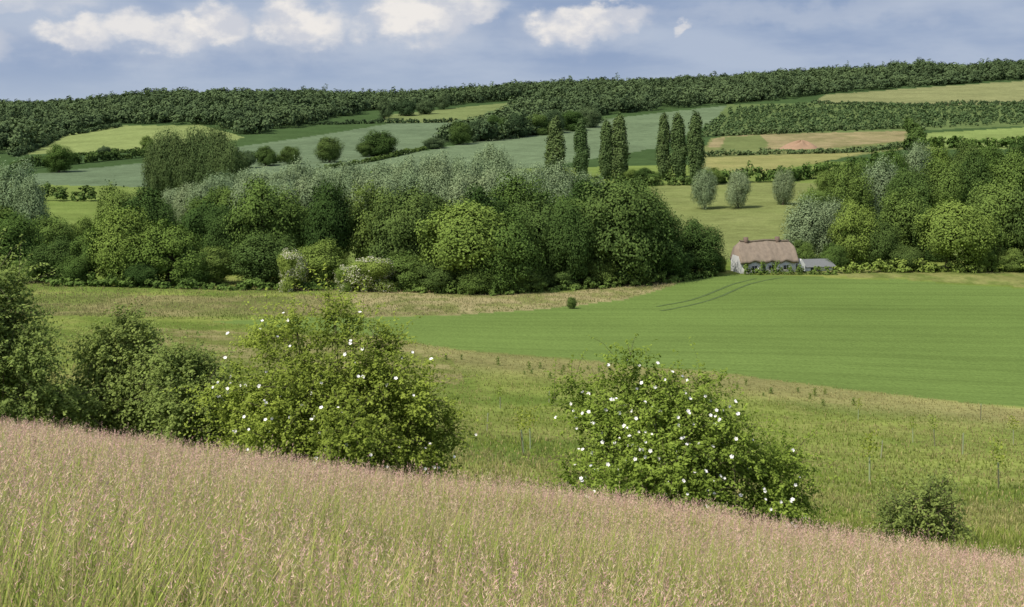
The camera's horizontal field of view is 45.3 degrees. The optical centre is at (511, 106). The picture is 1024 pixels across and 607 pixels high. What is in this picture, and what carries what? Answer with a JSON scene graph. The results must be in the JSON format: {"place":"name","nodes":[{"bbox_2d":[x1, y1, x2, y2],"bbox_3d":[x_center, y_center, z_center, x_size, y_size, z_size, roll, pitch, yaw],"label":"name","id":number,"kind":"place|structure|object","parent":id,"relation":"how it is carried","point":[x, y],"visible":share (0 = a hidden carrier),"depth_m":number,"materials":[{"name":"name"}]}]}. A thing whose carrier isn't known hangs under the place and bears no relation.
{"place":"outdoors","nodes":[
{"label":"outdoors","id":0,"kind":"place"},
{"bbox_2d":[0,76,1023,556],"bbox_3d":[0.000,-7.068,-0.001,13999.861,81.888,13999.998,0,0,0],"label":"ground","id":1,"kind":"structure","parent":0,"point":[940,336],"depth_m":159.86,"materials":[{"name":"plant"}]},
{"bbox_2d":[0,154,43,211],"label":"willow tree","id":2,"kind":"object","parent":1,"relation":"on","point":[6,183],"visible":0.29,"depth_m":293.70,"materials":[{"name":"green plant"}]},
{"bbox_2d":[0,206,45,274],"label":"broadleaf tree","id":3,"kind":"object","parent":1,"relation":"on","point":[14,231],"visible":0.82,"depth_m":212.23,"materials":[{"name":"green plant"}]},
{"bbox_2d":[11,173,52,230],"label":"willow tree","id":4,"kind":"object","parent":1,"relation":"on","point":[34,199],"visible":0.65,"depth_m":287.02,"materials":[{"name":"green plant"}]},
{"bbox_2d":[0,226,91,430],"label":"thorn bush","id":5,"kind":"object","parent":1,"relation":"on","point":[21,354],"visible":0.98,"depth_m":28.69,"materials":[{"name":"green plant"}]},
{"bbox_2d":[24,235,76,281],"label":"broadleaf tree","id":6,"kind":"object","parent":1,"relation":"on","point":[54,253],"visible":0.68,"depth_m":204.72,"materials":[{"name":"green plant"}]},
{"bbox_2d":[28,212,78,253],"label":"broadleaf tree","id":7,"kind":"object","parent":1,"relation":"on","point":[54,227],"visible":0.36,"depth_m":237.92,"materials":[{"name":"green plant"}]},
{"bbox_2d":[41,143,76,171],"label":"broadleaf tree","id":8,"kind":"object","parent":1,"relation":"on","point":[58,158],"visible":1,"depth_m":608.05,"materials":[{"name":"green plant"}]},
{"bbox_2d":[7,122,121,156],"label":"hedge","id":9,"kind":"object","parent":1,"relation":"on","point":[39,144],"visible":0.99,"depth_m":900.15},
{"bbox_2d":[36,181,96,200],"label":"hedge","id":10,"kind":"object","parent":1,"relation":"on","point":[63,195],"visible":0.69,"depth_m":432.67,"materials":[{"name":"green plant"}]},
{"bbox_2d":[52,255,96,283],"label":"bush","id":11,"kind":"object","parent":1,"relation":"on","point":[72,267],"visible":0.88,"depth_m":201.80,"materials":[{"name":"green plant"}]},
{"bbox_2d":[9,147,154,169],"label":"hedge","id":12,"kind":"object","parent":1,"relation":"on","point":[92,158],"visible":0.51,"depth_m":694.97,"materials":[{"name":"green plant"}]},
{"bbox_2d":[68,226,105,278],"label":"broadleaf tree","id":13,"kind":"object","parent":1,"relation":"on","point":[80,248],"visible":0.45,"depth_m":204.31,"materials":[{"name":"green plant"}]},
{"bbox_2d":[91,179,133,231],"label":"broadleaf tree","id":14,"kind":"object","parent":1,"relation":"on","point":[116,196],"visible":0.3,"depth_m":258.64,"materials":[{"name":"green plant"}]},
{"bbox_2d":[80,203,161,286],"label":"broadleaf tree","id":15,"kind":"object","parent":1,"relation":"on","point":[115,241],"visible":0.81,"depth_m":201.70,"materials":[{"name":"green plant"}]},
{"bbox_2d":[42,292,225,443],"bbox_3d":[-9.482,6.830,30.718,5.146,4.313,4.496,0,0,0],"label":"thorn bush","id":16,"kind":"object","parent":1,"relation":"on","point":[109,380],"visible":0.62,"depth_m":30.35,"materials":[{"name":"green plant"}]},
{"bbox_2d":[9,323,272,452],"bbox_3d":[-8.728,7.075,28.745,7.407,3.823,3.851,0,0,0],"label":"thorn bush","id":17,"kind":"object","parent":1,"relation":"on","point":[167,404],"visible":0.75,"depth_m":28.57,"materials":[{"name":"green plant"}]},
{"bbox_2d":[123,262,159,285],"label":"bush","id":18,"kind":"object","parent":1,"relation":"on","point":[142,272],"visible":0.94,"depth_m":199.13,"materials":[{"name":"green plant"}]},
{"bbox_2d":[115,184,177,253],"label":"broadleaf tree","id":19,"kind":"object","parent":1,"relation":"on","point":[150,203],"visible":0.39,"depth_m":248.73,"materials":[{"name":"green plant"}]},
{"bbox_2d":[140,129,169,198],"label":"poplar tree","id":20,"kind":"object","parent":1,"relation":"on","point":[151,179],"visible":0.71,"depth_m":409.26,"materials":[{"name":"green plant"}]},
{"bbox_2d":[123,216,206,282],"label":"broadleaf tree","id":21,"kind":"object","parent":1,"relation":"on","point":[173,240],"visible":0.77,"depth_m":202.08,"materials":[{"name":"green plant"}]},
{"bbox_2d":[152,124,181,198],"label":"poplar tree","id":22,"kind":"object","parent":1,"relation":"on","point":[166,147],"visible":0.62,"depth_m":408.71,"materials":[{"name":"green plant"}]},
{"bbox_2d":[164,129,195,193],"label":"poplar tree","id":23,"kind":"object","parent":1,"relation":"on","point":[178,174],"visible":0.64,"depth_m":408.01,"materials":[{"name":"green plant"}]},
{"bbox_2d":[169,244,216,284],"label":"broadleaf tree","id":24,"kind":"object","parent":1,"relation":"on","point":[199,272],"visible":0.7,"depth_m":202.72,"materials":[{"name":"green plant"}]},
{"bbox_2d":[180,122,207,186],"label":"poplar tree","id":25,"kind":"object","parent":1,"relation":"on","point":[193,144],"visible":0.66,"depth_m":409.20,"materials":[{"name":"green plant"}]},
{"bbox_2d":[173,197,231,249],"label":"broadleaf tree","id":26,"kind":"object","parent":1,"relation":"on","point":[197,219],"visible":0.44,"depth_m":235.63,"materials":[{"name":"green plant"}]},
{"bbox_2d":[194,120,223,186],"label":"poplar tree","id":27,"kind":"object","parent":1,"relation":"on","point":[205,151],"visible":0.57,"depth_m":407.73,"materials":[{"name":"green plant"}]},
{"bbox_2d":[39,272,383,290],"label":"hedge","id":28,"kind":"object","parent":1,"relation":"on","point":[248,284],"visible":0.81,"depth_m":198.16,"materials":[{"name":"green plant"}]},
{"bbox_2d":[197,245,232,283],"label":"broadleaf tree","id":29,"kind":"object","parent":1,"relation":"on","point":[219,272],"visible":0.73,"depth_m":205.20,"materials":[{"name":"green plant"}]},
{"bbox_2d":[204,122,232,183],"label":"poplar tree","id":30,"kind":"object","parent":1,"relation":"on","point":[217,134],"visible":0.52,"depth_m":408.12,"materials":[{"name":"green plant"}]},
{"bbox_2d":[200,201,243,271],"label":"broadleaf tree","id":31,"kind":"object","parent":1,"relation":"on","point":[217,237],"visible":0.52,"depth_m":222.52,"materials":[{"name":"green plant"}]},
{"bbox_2d":[216,135,251,186],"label":"poplar tree","id":32,"kind":"object","parent":1,"relation":"on","point":[236,160],"visible":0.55,"depth_m":406.76,"materials":[{"name":"green plant"}]},
{"bbox_2d":[225,233,301,283],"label":"broadleaf tree","id":33,"kind":"object","parent":1,"relation":"on","point":[261,254],"visible":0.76,"depth_m":201.92,"materials":[{"name":"green plant"}]},
{"bbox_2d":[221,175,306,267],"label":"broadleaf tree","id":34,"kind":"object","parent":1,"relation":"on","point":[263,211],"visible":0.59,"depth_m":221.31,"materials":[{"name":"green plant"}]},
{"bbox_2d":[276,246,307,292],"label":"hawthorn tree","id":35,"kind":"object","parent":1,"relation":"on","point":[290,264],"visible":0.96,"depth_m":193.92,"materials":[{"name":"green plant"}]},
{"bbox_2d":[289,238,351,287],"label":"broadleaf tree","id":36,"kind":"object","parent":1,"relation":"on","point":[316,256],"visible":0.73,"depth_m":199.04,"materials":[{"name":"green plant"}]},
{"bbox_2d":[162,262,487,484],"bbox_3d":[-3.902,6.297,26.658,6.416,5.752,6.219,0,0,41],"label":"rose bush","id":37,"kind":"object","parent":1,"relation":"on","point":[299,416],"visible":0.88,"depth_m":26.39,"materials":[{"name":"green plant"}]},
{"bbox_2d":[314,135,344,162],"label":"broadleaf tree","id":38,"kind":"object","parent":1,"relation":"on","point":[328,151],"visible":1,"depth_m":654.79,"materials":[{"name":"green plant"}]},
{"bbox_2d":[301,176,359,262],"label":"broadleaf tree","id":39,"kind":"object","parent":1,"relation":"on","point":[327,214],"visible":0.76,"depth_m":217.48,"materials":[{"name":"green plant"}]},
{"bbox_2d":[7,277,681,319],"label":"verge grass","id":40,"kind":"structure","parent":1,"relation":"on","point":[207,305],"depth_m":177.07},
{"bbox_2d":[340,171,396,260],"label":"broadleaf tree","id":41,"kind":"object","parent":1,"relation":"on","point":[361,240],"visible":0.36,"depth_m":220.19,"materials":[{"name":"green plant"}]},
{"bbox_2d":[342,254,398,292],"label":"hawthorn tree","id":42,"kind":"object","parent":1,"relation":"on","point":[371,270],"visible":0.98,"depth_m":192.61,"materials":[{"name":"green plant"}]},
{"bbox_2d":[361,129,398,155],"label":"broadleaf tree","id":43,"kind":"object","parent":1,"relation":"on","point":[382,143],"visible":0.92,"depth_m":700.97,"materials":[{"name":"green plant"}]},
{"bbox_2d":[308,117,453,124],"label":"hedge","id":44,"kind":"object","parent":1,"relation":"on","point":[380,120],"visible":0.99,"depth_m":1036.85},
{"bbox_2d":[363,182,436,278],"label":"broadleaf tree","id":45,"kind":"object","parent":1,"relation":"on","point":[396,223],"visible":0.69,"depth_m":204.69,"materials":[{"name":"green plant"}]},
{"bbox_2d":[385,249,429,286],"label":"broadleaf tree","id":46,"kind":"object","parent":1,"relation":"on","point":[409,265],"visible":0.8,"depth_m":196.07,"materials":[{"name":"green plant"}]},
{"bbox_2d":[416,166,453,206],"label":"willow tree","id":47,"kind":"object","parent":1,"relation":"on","point":[441,189],"visible":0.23,"depth_m":277.35,"materials":[{"name":"green plant"}]},
{"bbox_2d":[419,150,452,193],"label":"willow tree","id":48,"kind":"object","parent":1,"relation":"on","point":[433,169],"visible":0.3,"depth_m":322.59,"materials":[{"name":"green plant"}]},
{"bbox_2d":[417,262,468,291],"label":"bush","id":49,"kind":"object","parent":1,"relation":"on","point":[435,278],"visible":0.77,"depth_m":190.60,"materials":[{"name":"green plant"}]},
{"bbox_2d":[446,165,476,205],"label":"willow tree","id":50,"kind":"object","parent":1,"relation":"on","point":[459,186],"visible":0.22,"depth_m":275.62,"materials":[{"name":"green plant"}]},
{"bbox_2d":[448,153,484,193],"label":"willow tree","id":51,"kind":"object","parent":1,"relation":"on","point":[464,166],"visible":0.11,"depth_m":307.39,"materials":[{"name":"green plant"}]},
{"bbox_2d":[414,196,525,289],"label":"broadleaf tree","id":52,"kind":"object","parent":1,"relation":"on","point":[452,235],"visible":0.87,"depth_m":189.37,"materials":[{"name":"green plant"}]},
{"bbox_2d":[454,266,501,293],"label":"bush","id":53,"kind":"object","parent":1,"relation":"on","point":[477,282],"visible":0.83,"depth_m":188.45,"materials":[{"name":"green plant"}]},
{"bbox_2d":[463,182,514,268],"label":"broadleaf tree","id":54,"kind":"object","parent":1,"relation":"on","point":[479,197],"visible":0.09,"depth_m":213.20,"materials":[{"name":"green plant"}]},
{"bbox_2d":[466,207,548,293],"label":"broadleaf tree","id":55,"kind":"object","parent":1,"relation":"on","point":[508,273],"visible":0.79,"depth_m":189.08,"materials":[{"name":"green plant"}]},
{"bbox_2d":[0,413,1023,606],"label":"grass","id":56,"kind":"structure","parent":1,"relation":"on","point":[97,520],"depth_m":5.51,"materials":[{"name":"plant"}]},
{"bbox_2d":[0,56,1023,151],"bbox_3d":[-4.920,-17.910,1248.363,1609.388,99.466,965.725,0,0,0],"label":"woodland","id":57,"kind":"object","parent":1,"relation":"on","point":[23,123],"visible":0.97,"depth_m":1225.85,"materials":[{"name":"plant"}]},
{"bbox_2d":[1,316,1023,565],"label":"meadow grass","id":58,"kind":"structure","parent":1,"relation":"on","point":[997,532],"depth_m":56.25,"materials":[{"name":"plant"}]},
{"bbox_2d":[484,170,548,236],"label":"broadleaf tree","id":59,"kind":"object","parent":1,"relation":"on","point":[507,193],"visible":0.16,"depth_m":219.10,"materials":[{"name":"green plant"}]},
{"bbox_2d":[504,188,568,286],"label":"broadleaf tree","id":60,"kind":"object","parent":1,"relation":"on","point":[536,221],"visible":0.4,"depth_m":196.62,"materials":[{"name":"green plant"}]},
{"bbox_2d":[383,267,718,295],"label":"hedge","id":61,"kind":"object","parent":1,"relation":"on","point":[541,287],"visible":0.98,"depth_m":194.41,"materials":[{"name":"green plant"}]},
{"bbox_2d":[543,115,567,170],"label":"poplar tree","id":62,"kind":"object","parent":1,"relation":"on","point":[554,143],"visible":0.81,"depth_m":486.36,"materials":[{"name":"green plant"}]},
{"bbox_2d":[541,154,579,194],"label":"willow tree","id":63,"kind":"object","parent":1,"relation":"on","point":[557,175],"visible":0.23,"depth_m":312.49,"materials":[{"name":"green plant"}]},
{"bbox_2d":[541,195,595,283],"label":"broadleaf tree","id":64,"kind":"object","parent":1,"relation":"on","point":[572,250],"visible":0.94,"depth_m":194.81,"materials":[{"name":"green plant"}]},
{"bbox_2d":[572,118,590,176],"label":"poplar tree","id":65,"kind":"object","parent":1,"relation":"on","point":[580,161],"visible":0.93,"depth_m":484.19,"materials":[{"name":"green plant"}]},
{"bbox_2d":[575,256,618,285],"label":"bush","id":66,"kind":"object","parent":1,"relation":"on","point":[606,271],"visible":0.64,"depth_m":198.53,"materials":[{"name":"green plant"}]},
{"bbox_2d":[598,117,613,178],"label":"poplar tree","id":67,"kind":"object","parent":1,"relation":"on","point":[605,159],"visible":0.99,"depth_m":480.15,"materials":[{"name":"green plant"}]},
{"bbox_2d":[611,111,630,178],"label":"poplar tree","id":68,"kind":"object","parent":1,"relation":"on","point":[620,153],"visible":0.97,"depth_m":479.11,"materials":[{"name":"green plant"}]},
{"bbox_2d":[569,170,676,284],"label":"broadleaf tree","id":69,"kind":"object","parent":1,"relation":"on","point":[617,219],"visible":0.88,"depth_m":198.72,"materials":[{"name":"green plant"}]},
{"bbox_2d":[616,170,692,185],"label":"hedge","id":70,"kind":"object","parent":1,"relation":"on","point":[671,180],"visible":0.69,"depth_m":448.01,"materials":[{"name":"green plant"}]},
{"bbox_2d":[655,112,670,178],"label":"poplar tree","id":71,"kind":"object","parent":1,"relation":"on","point":[662,154],"visible":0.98,"depth_m":474.78,"materials":[{"name":"green plant"}]},
{"bbox_2d":[637,199,689,277],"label":"broadleaf tree","id":72,"kind":"object","parent":1,"relation":"on","point":[675,247],"visible":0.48,"depth_m":203.48,"materials":[{"name":"green plant"}]},
{"bbox_2d":[668,112,687,178],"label":"poplar tree","id":73,"kind":"object","parent":1,"relation":"on","point":[678,158],"visible":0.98,"depth_m":473.48,"materials":[{"name":"green plant"}]},
{"bbox_2d":[522,333,852,532],"bbox_3d":[3.619,7.160,25.061,7.224,4.882,5.881,0,0,0],"label":"rose bush","id":74,"kind":"object","parent":1,"relation":"on","point":[678,466],"visible":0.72,"depth_m":24.78,"materials":[{"name":"green plant"}]},
{"bbox_2d":[686,110,705,178],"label":"poplar tree","id":75,"kind":"object","parent":1,"relation":"on","point":[695,146],"visible":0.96,"depth_m":470.56,"materials":[{"name":"green plant"}]},
{"bbox_2d":[679,218,729,272],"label":"broadleaf tree","id":76,"kind":"object","parent":1,"relation":"on","point":[699,245],"visible":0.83,"depth_m":211.40,"materials":[{"name":"green plant"}]},
{"bbox_2d":[690,165,718,209],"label":"willow tree","id":77,"kind":"object","parent":1,"relation":"on","point":[704,188],"visible":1,"depth_m":362.32,"materials":[{"name":"green plant"}]},
{"bbox_2d":[724,168,752,207],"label":"willow tree","id":78,"kind":"object","parent":1,"relation":"on","point":[738,185],"visible":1,"depth_m":362.09,"materials":[{"name":"green plant"}]},
{"bbox_2d":[730,236,835,273],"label":"cottage","id":79,"kind":"structure","parent":1,"relation":"on","point":[753,254],"depth_m":216.98,"materials":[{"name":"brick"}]},
{"bbox_2d":[771,167,795,204],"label":"willow tree","id":80,"kind":"object","parent":1,"relation":"on","point":[783,192],"visible":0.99,"depth_m":370.98,"materials":[{"name":"green plant"}]},
{"bbox_2d":[742,260,837,274],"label":"hedge","id":81,"kind":"object","parent":1,"relation":"on","point":[799,271],"visible":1,"depth_m":213.55,"materials":[{"name":"green plant"}]},
{"bbox_2d":[703,141,903,156],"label":"hedge","id":82,"kind":"object","parent":1,"relation":"on","point":[764,151],"visible":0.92,"depth_m":637.98,"materials":[{"name":"green plant"}]},
{"bbox_2d":[779,190,834,257],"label":"willow tree","id":83,"kind":"object","parent":1,"relation":"on","point":[803,223],"visible":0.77,"depth_m":233.09,"materials":[{"name":"green plant"}]},
{"bbox_2d":[718,151,897,182],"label":"hedge","id":84,"kind":"object","parent":1,"relation":"on","point":[805,171],"visible":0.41,"depth_m":457.49,"materials":[{"name":"green plant"}]},
{"bbox_2d":[701,120,925,136],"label":"hedge","id":85,"kind":"object","parent":1,"relation":"on","point":[754,131],"visible":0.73,"depth_m":841.62,"materials":[{"name":"green plant"}]},
{"bbox_2d":[807,193,851,260],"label":"willow tree","id":86,"kind":"object","parent":1,"relation":"on","point":[832,212],"visible":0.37,"depth_m":232.77,"materials":[{"name":"green plant"}]},
{"bbox_2d":[818,242,848,267],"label":"bush","id":87,"kind":"object","parent":1,"relation":"on","point":[833,254],"visible":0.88,"depth_m":221.47,"materials":[{"name":"green plant"}]},
{"bbox_2d":[826,154,874,213],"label":"broadleaf tree","id":88,"kind":"object","parent":1,"relation":"on","point":[843,185],"visible":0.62,"depth_m":292.55,"materials":[{"name":"green plant"}]},
{"bbox_2d":[827,196,881,265],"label":"broadleaf tree","id":89,"kind":"object","parent":1,"relation":"on","point":[852,238],"visible":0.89,"depth_m":225.47,"materials":[{"name":"green plant"}]},
{"bbox_2d":[703,99,1023,135],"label":"young woodland","id":90,"kind":"object","parent":1,"relation":"on","point":[928,117],"visible":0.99,"depth_m":984.79,"materials":[{"name":"green plant"}]},
{"bbox_2d":[859,151,899,222],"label":"willow tree","id":91,"kind":"object","parent":1,"relation":"on","point":[880,178],"visible":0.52,"depth_m":297.74,"materials":[{"name":"green plant"}]},
{"bbox_2d":[864,217,904,264],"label":"broadleaf tree","id":92,"kind":"object","parent":1,"relation":"on","point":[886,240],"visible":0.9,"depth_m":223.87,"materials":[{"name":"green plant"}]},
{"bbox_2d":[874,178,929,247],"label":"broadleaf tree","id":93,"kind":"object","parent":1,"relation":"on","point":[897,210],"visible":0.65,"depth_m":236.04,"materials":[{"name":"green plant"}]},
{"bbox_2d":[889,245,926,270],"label":"bush","id":94,"kind":"object","parent":1,"relation":"on","point":[908,254],"visible":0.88,"depth_m":218.17,"materials":[{"name":"green plant"}]},
{"bbox_2d":[883,165,934,209],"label":"broadleaf tree","id":95,"kind":"object","parent":1,"relation":"on","point":[909,177],"visible":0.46,"depth_m":289.80,"materials":[{"name":"green plant"}]},
{"bbox_2d":[897,139,933,174],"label":"willow tree","id":96,"kind":"object","parent":1,"relation":"on","point":[917,155],"visible":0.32,"depth_m":369.31,"materials":[{"name":"green plant"}]},
{"bbox_2d":[860,446,985,544],"bbox_3d":[8.314,8.223,24.561,2.735,2.714,2.500,0,0,0],"label":"thorn bush","id":97,"kind":"object","parent":1,"relation":"on","point":[904,517],"visible":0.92,"depth_m":24.39,"materials":[{"name":"green plant"}]},
{"bbox_2d":[832,258,1023,273],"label":"hedge","id":98,"kind":"object","parent":1,"relation":"on","point":[899,265],"visible":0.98,"depth_m":216.65,"materials":[{"name":"green plant"}]},
{"bbox_2d":[919,155,968,209],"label":"broadleaf tree","id":99,"kind":"object","parent":1,"relation":"on","point":[945,186],"visible":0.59,"depth_m":289.82,"materials":[{"name":"green plant"}]},
{"bbox_2d":[913,197,1000,268],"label":"broadleaf tree","id":100,"kind":"object","parent":1,"relation":"on","point":[956,226],"visible":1,"depth_m":215.80,"materials":[{"name":"green plant"}]},
{"bbox_2d":[902,135,1023,149],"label":"hedge","id":101,"kind":"object","parent":1,"relation":"on","point":[952,141],"visible":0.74,"depth_m":662.86,"materials":[{"name":"green plant"}]},
{"bbox_2d":[947,150,995,205],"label":"broadleaf tree","id":102,"kind":"object","parent":1,"relation":"on","point":[973,172],"visible":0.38,"depth_m":291.50,"materials":[{"name":"green plant"}]},
{"bbox_2d":[964,178,1023,257],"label":"broadleaf tree","id":103,"kind":"object","parent":1,"relation":"on","point":[994,197],"visible":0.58,"depth_m":221.21,"materials":[{"name":"green plant"}]},
{"bbox_2d":[982,146,1023,205],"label":"broadleaf tree","id":104,"kind":"object","parent":1,"relation":"on","point":[1011,165],"visible":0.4,"depth_m":291.97,"materials":[{"name":"green plant"}]},
{"bbox_2d":[997,247,1023,271],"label":"bush","id":105,"kind":"object","parent":1,"relation":"on","point":[1011,259],"visible":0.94,"depth_m":217.06,"materials":[{"name":"green plant"}]},
{"bbox_2d":[999,186,1023,256],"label":"broadleaf tree","id":106,"kind":"object","parent":1,"relation":"on","point":[1019,225],"visible":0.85,"depth_m":219.71,"materials":[{"name":"green plant"}]},
{"bbox_2d":[0,0,1023,101],"label":"sky","id":107,"kind":"structure","parent":0,"point":[50,49],"materials":[{"name":"blue"}]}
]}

